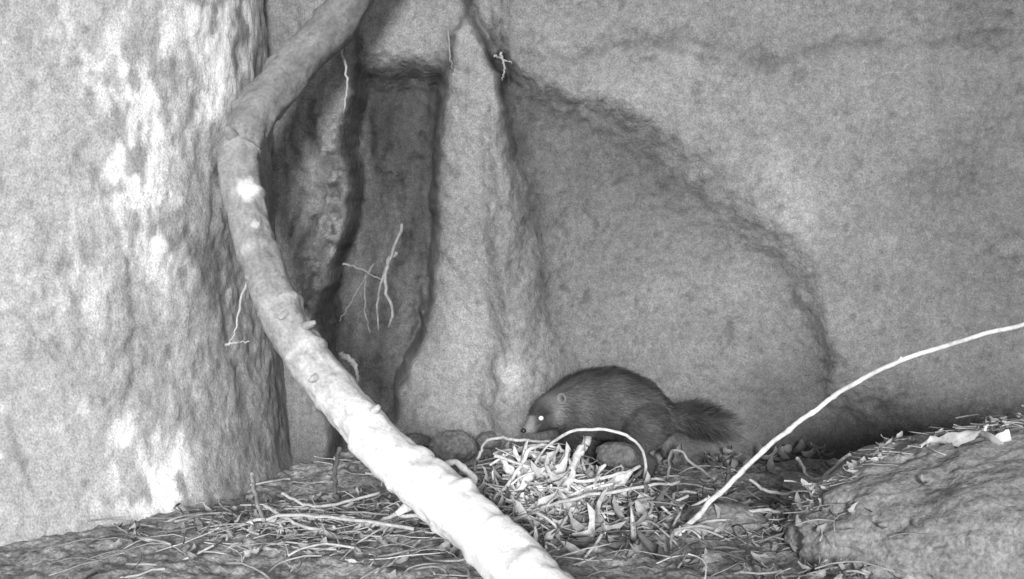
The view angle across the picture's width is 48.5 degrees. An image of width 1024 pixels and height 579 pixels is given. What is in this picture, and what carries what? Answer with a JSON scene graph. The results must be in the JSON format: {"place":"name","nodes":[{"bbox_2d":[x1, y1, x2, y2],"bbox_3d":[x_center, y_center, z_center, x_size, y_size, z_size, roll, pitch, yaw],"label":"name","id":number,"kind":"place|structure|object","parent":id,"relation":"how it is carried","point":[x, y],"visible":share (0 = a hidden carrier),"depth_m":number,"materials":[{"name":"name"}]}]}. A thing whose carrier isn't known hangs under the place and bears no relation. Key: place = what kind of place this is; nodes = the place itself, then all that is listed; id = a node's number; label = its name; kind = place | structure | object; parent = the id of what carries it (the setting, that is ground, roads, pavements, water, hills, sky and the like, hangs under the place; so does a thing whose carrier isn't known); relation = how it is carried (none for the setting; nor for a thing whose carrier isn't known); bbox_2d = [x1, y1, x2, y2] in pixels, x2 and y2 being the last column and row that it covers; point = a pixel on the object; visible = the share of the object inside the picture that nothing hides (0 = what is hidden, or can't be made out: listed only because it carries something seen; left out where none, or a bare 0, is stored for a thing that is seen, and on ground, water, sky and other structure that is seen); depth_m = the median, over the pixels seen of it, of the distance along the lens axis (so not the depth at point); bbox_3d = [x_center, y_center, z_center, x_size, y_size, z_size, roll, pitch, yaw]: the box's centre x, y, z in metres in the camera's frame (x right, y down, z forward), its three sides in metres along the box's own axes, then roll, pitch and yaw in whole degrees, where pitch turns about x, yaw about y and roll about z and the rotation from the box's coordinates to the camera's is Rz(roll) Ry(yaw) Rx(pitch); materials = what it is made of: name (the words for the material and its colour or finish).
{"place":"outdoors","nodes":[
{"label":"outdoors","id":0,"kind":"place"},
{"bbox_2d":[0,448,895,578],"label":"ground","id":1,"kind":"structure","parent":0,"point":[32,559],"depth_m":2.70,"materials":[{"name":"soil"}]},
{"bbox_2d":[0,0,291,545],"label":"tree trunk","id":2,"kind":"object","parent":1,"relation":"on","point":[133,386],"visible":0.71,"depth_m":2.94,"materials":[{"name":"grey plant"}]},
{"bbox_2d":[216,0,574,578],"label":"fallen branch","id":3,"kind":"object","parent":1,"relation":"on","point":[488,538],"visible":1,"depth_m":2.76,"materials":[{"name":"grey wood"}]},
{"bbox_2d":[404,433,430,446],"bbox_3d":[-0.298,0.463,3.455,0.099,0.054,0.096,4,6,39],"label":"stone","id":4,"kind":"object","parent":1,"relation":"on","point":[421,439],"visible":0.46,"depth_m":3.43,"materials":[{"name":"grey stone"}]},
{"bbox_2d":[428,430,476,462],"bbox_3d":[-0.175,0.468,3.373,0.146,0.104,0.113,0,5,0],"label":"stone","id":5,"kind":"object","parent":1,"relation":"on","point":[460,446],"visible":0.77,"depth_m":3.34,"materials":[{"name":"grey stone"}]},
{"bbox_2d":[476,431,501,448],"bbox_3d":[-0.069,0.459,3.474,0.085,0.054,0.078,0,5,0],"label":"stone","id":6,"kind":"object","parent":1,"relation":"on","point":[481,438],"visible":0.83,"depth_m":3.45,"materials":[{"name":"grey stone"}]},
{"bbox_2d":[48,404,1023,578],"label":"leaf litter","id":7,"kind":"object","parent":1,"relation":"on","point":[278,515],"visible":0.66,"depth_m":2.79,"materials":[{"name":"plant"}]},
{"bbox_2d":[329,427,801,577],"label":"straw nest","id":8,"kind":"object","parent":1,"relation":"on","point":[519,484],"visible":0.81,"depth_m":2.87,"materials":[{"name":"grey plant"}]},
{"bbox_2d":[596,441,638,470],"bbox_3d":[0.293,0.470,3.172,0.121,0.091,0.105,0,5,0],"label":"stone","id":9,"kind":"object","parent":1,"relation":"on","point":[611,455],"visible":0.74,"depth_m":3.14,"materials":[{"name":"grey stone"}]},
{"bbox_2d":[520,365,750,482],"bbox_3d":[0.365,0.406,3.326,0.683,0.376,0.287,0,5,0],"label":"polecat","id":10,"kind":"object","parent":1,"relation":"on","point":[648,416],"visible":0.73,"depth_m":3.25,"materials":[{"name":"fur"}]},
{"bbox_2d":[263,0,1023,466],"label":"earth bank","id":11,"kind":"structure","parent":1,"relation":"on","point":[767,220],"depth_m":3.54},
{"bbox_2d":[225,26,511,382],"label":"hanging rootlets","id":12,"kind":"object","parent":11,"relation":"hanging from","point":[347,357],"visible":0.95,"depth_m":3.58,"materials":[{"name":"plant"}]},
{"bbox_2d":[623,509,679,525],"bbox_3d":[0.348,0.594,2.907,0.181,0.063,0.127,0,5,0],"label":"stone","id":13,"kind":"object","parent":1,"relation":"on","point":[668,524],"visible":0.12,"depth_m":2.89,"materials":[{"name":"grey stone"}]},
{"bbox_2d":[676,503,767,536],"bbox_3d":[0.531,0.591,2.920,0.247,0.082,0.162,0,5,0],"label":"stone","id":14,"kind":"object","parent":1,"relation":"on","point":[735,513],"visible":0.55,"depth_m":2.88,"materials":[{"name":"grey stone"}]},
{"bbox_2d":[679,322,1023,535],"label":"arching twig","id":15,"kind":"object","parent":1,"relation":"on","point":[744,468],"visible":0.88,"depth_m":2.67,"materials":[{"name":"wood"}]},
{"bbox_2d":[778,417,1023,578],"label":"boulder","id":16,"kind":"object","parent":1,"relation":"on","point":[966,507],"visible":0.72,"depth_m":2.57,"materials":[{"name":"grey stone"}]},
{"bbox_2d":[919,429,1010,447],"bbox_3d":[1.073,0.356,2.700,0.197,0.057,0.105,4,7,41],"label":"bark flake","id":17,"kind":"object","parent":16,"relation":"on","point":[957,439],"visible":1,"depth_m":2.70,"materials":[{"name":"wood"}]}
]}

